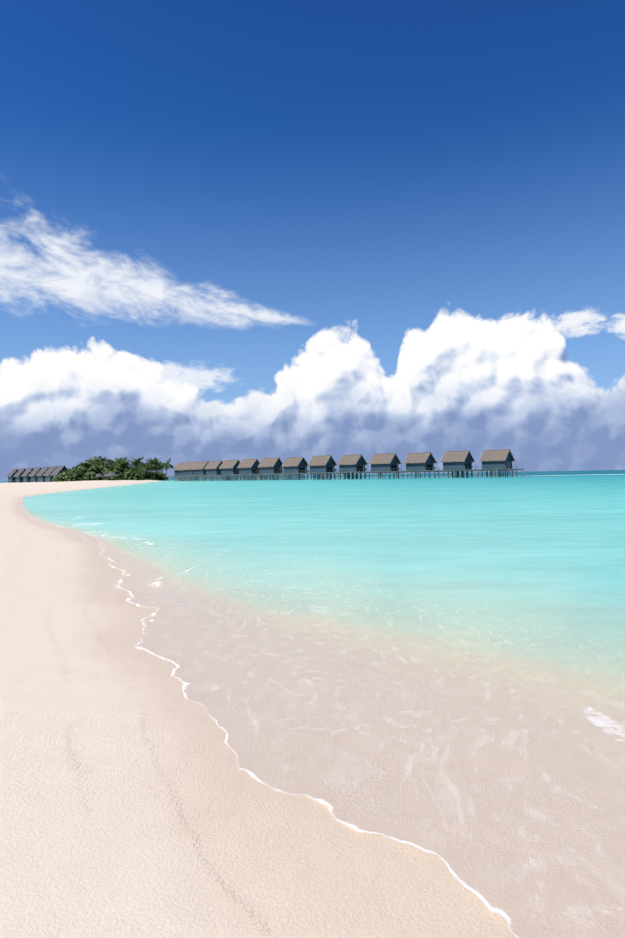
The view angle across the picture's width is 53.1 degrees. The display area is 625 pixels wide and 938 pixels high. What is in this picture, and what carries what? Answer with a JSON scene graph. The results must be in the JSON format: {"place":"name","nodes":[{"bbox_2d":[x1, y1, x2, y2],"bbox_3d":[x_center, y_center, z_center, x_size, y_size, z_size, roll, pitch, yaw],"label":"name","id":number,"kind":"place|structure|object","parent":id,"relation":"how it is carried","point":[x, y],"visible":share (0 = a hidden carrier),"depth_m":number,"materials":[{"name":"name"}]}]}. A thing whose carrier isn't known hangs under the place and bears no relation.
{"place":"outdoors","nodes":[
{"label":"outdoors","id":0,"kind":"place"},
{"bbox_2d":[0,480,624,937],"bbox_3d":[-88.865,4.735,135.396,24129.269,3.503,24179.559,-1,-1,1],"label":"sand ground","id":1,"kind":"structure","parent":0,"point":[136,800],"depth_m":3.64,"materials":[{"name":"beige sand"}]},
{"bbox_2d":[6,469,18,482],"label":"beach villa","id":2,"kind":"object","parent":1,"relation":"on","point":[10,475],"visible":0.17,"depth_m":409.37,"materials":[{"name":"grey paint"}]},
{"bbox_2d":[12,468,26,482],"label":"beach villa","id":3,"kind":"object","parent":1,"relation":"on","point":[18,476],"visible":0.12,"depth_m":399.85,"materials":[{"name":"grey paint"}]},
{"bbox_2d":[21,468,33,481],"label":"beach villa","id":4,"kind":"object","parent":1,"relation":"on","point":[25,474],"visible":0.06,"depth_m":389.88,"materials":[{"name":"grey paint"}]},
{"bbox_2d":[28,467,41,481],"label":"beach villa","id":5,"kind":"object","parent":1,"relation":"on","point":[32,474],"visible":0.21,"depth_m":380.24,"materials":[{"name":"teal paint"}]},
{"bbox_2d":[35,467,49,481],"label":"beach villa","id":6,"kind":"object","parent":1,"relation":"on","point":[40,473],"visible":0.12,"depth_m":370.64,"materials":[{"name":"teal paint"}]},
{"bbox_2d":[43,466,56,481],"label":"beach villa","id":7,"kind":"object","parent":1,"relation":"on","point":[47,473],"visible":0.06,"depth_m":360.44,"materials":[{"name":"teal paint"}]},
{"bbox_2d":[50,466,66,479],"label":"beach villa","id":8,"kind":"object","parent":1,"relation":"on","point":[58,470],"visible":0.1,"depth_m":350.59,"materials":[{"name":"teal paint"}]},
{"bbox_2d":[52,460,167,481],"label":"bushes","id":9,"kind":"object","parent":1,"relation":"on","point":[75,473],"visible":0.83,"depth_m":322.45,"materials":[{"name":"green plant"}]},
{"bbox_2d":[104,471,118,479],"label":"beach hut","id":10,"kind":"object","parent":1,"relation":"on","point":[110,473],"visible":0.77,"depth_m":312.88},
{"bbox_2d":[77,456,173,479],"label":"palm trees","id":11,"kind":"object","parent":1,"relation":"on","point":[152,465],"visible":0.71,"depth_m":330.94,"materials":[{"name":"green plant"}]},
{"bbox_2d":[173,463,189,480],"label":"water villa","id":12,"kind":"object","parent":1,"relation":"on","point":[177,470],"visible":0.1,"depth_m":324.66,"materials":[{"name":"brown paint"}]},
{"bbox_2d":[181,462,202,480],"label":"water villa","id":13,"kind":"object","parent":1,"relation":"on","point":[187,467],"visible":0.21,"depth_m":312.52,"materials":[{"name":"brown paint"}]},
{"bbox_2d":[190,461,213,480],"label":"water villa","id":14,"kind":"object","parent":1,"relation":"on","point":[198,468],"visible":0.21,"depth_m":300.82,"materials":[{"name":"brown paint"}]},
{"bbox_2d":[204,460,229,480],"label":"water villa","id":15,"kind":"object","parent":1,"relation":"on","point":[211,467],"visible":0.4,"depth_m":289.51,"materials":[{"name":"teal paint"}]},
{"bbox_2d":[219,460,239,480],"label":"water villa","id":16,"kind":"object","parent":1,"relation":"on","point":[227,467],"visible":0.46,"depth_m":279.50,"materials":[{"name":"teal paint"}]},
{"bbox_2d":[237,459,259,480],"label":"water villa","id":17,"kind":"object","parent":1,"relation":"on","point":[247,466],"visible":0.56,"depth_m":269.59,"materials":[{"name":"teal paint"}]},
{"bbox_2d":[256,457,286,479],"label":"water villa","id":18,"kind":"object","parent":1,"relation":"on","point":[270,465],"visible":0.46,"depth_m":260.71,"materials":[{"name":"teal paint"}]},
{"bbox_2d":[280,457,309,479],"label":"water villa","id":19,"kind":"object","parent":1,"relation":"on","point":[294,464],"visible":0.65,"depth_m":252.18,"materials":[{"name":"teal paint"}]},
{"bbox_2d":[306,455,338,479],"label":"water villa","id":20,"kind":"object","parent":1,"relation":"on","point":[321,464],"visible":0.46,"depth_m":244.31,"materials":[{"name":"teal paint"}]},
{"bbox_2d":[335,454,370,478],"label":"water villa","id":21,"kind":"object","parent":1,"relation":"on","point":[352,463],"visible":0.73,"depth_m":237.00,"materials":[{"name":"brown paint"}]},
{"bbox_2d":[367,453,401,478],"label":"water villa","id":22,"kind":"object","parent":1,"relation":"on","point":[385,462],"visible":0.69,"depth_m":230.15,"materials":[{"name":"teal paint"}]},
{"bbox_2d":[402,452,439,477],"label":"water villa","id":23,"kind":"object","parent":1,"relation":"on","point":[420,461],"visible":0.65,"depth_m":224.57,"materials":[{"name":"teal paint"}]},
{"bbox_2d":[439,450,477,477],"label":"water villa","id":24,"kind":"object","parent":1,"relation":"on","point":[457,460],"visible":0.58,"depth_m":219.75,"materials":[{"name":"brown paint"}]},
{"bbox_2d":[478,449,516,476],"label":"water villa","id":25,"kind":"object","parent":1,"relation":"on","point":[498,459],"visible":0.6,"depth_m":215.28,"materials":[{"name":"brown paint"}]},
{"bbox_2d":[0,470,624,937],"bbox_3d":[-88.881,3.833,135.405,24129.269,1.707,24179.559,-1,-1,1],"label":"lagoon water","id":26,"kind":"structure","parent":0,"point":[536,560],"depth_m":12.95,"materials":[{"name":"teal liquid"}]},
{"bbox_2d":[162,468,523,480],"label":"jetty","id":27,"kind":"object","parent":26,"relation":"in","point":[378,472],"visible":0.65,"depth_m":235.73,"materials":[{"name":"grey wood"}]},
{"bbox_2d":[0,0,624,480],"label":"sky","id":28,"kind":"structure","parent":0,"point":[239,230],"materials":[{"name":"blue"}]}
]}

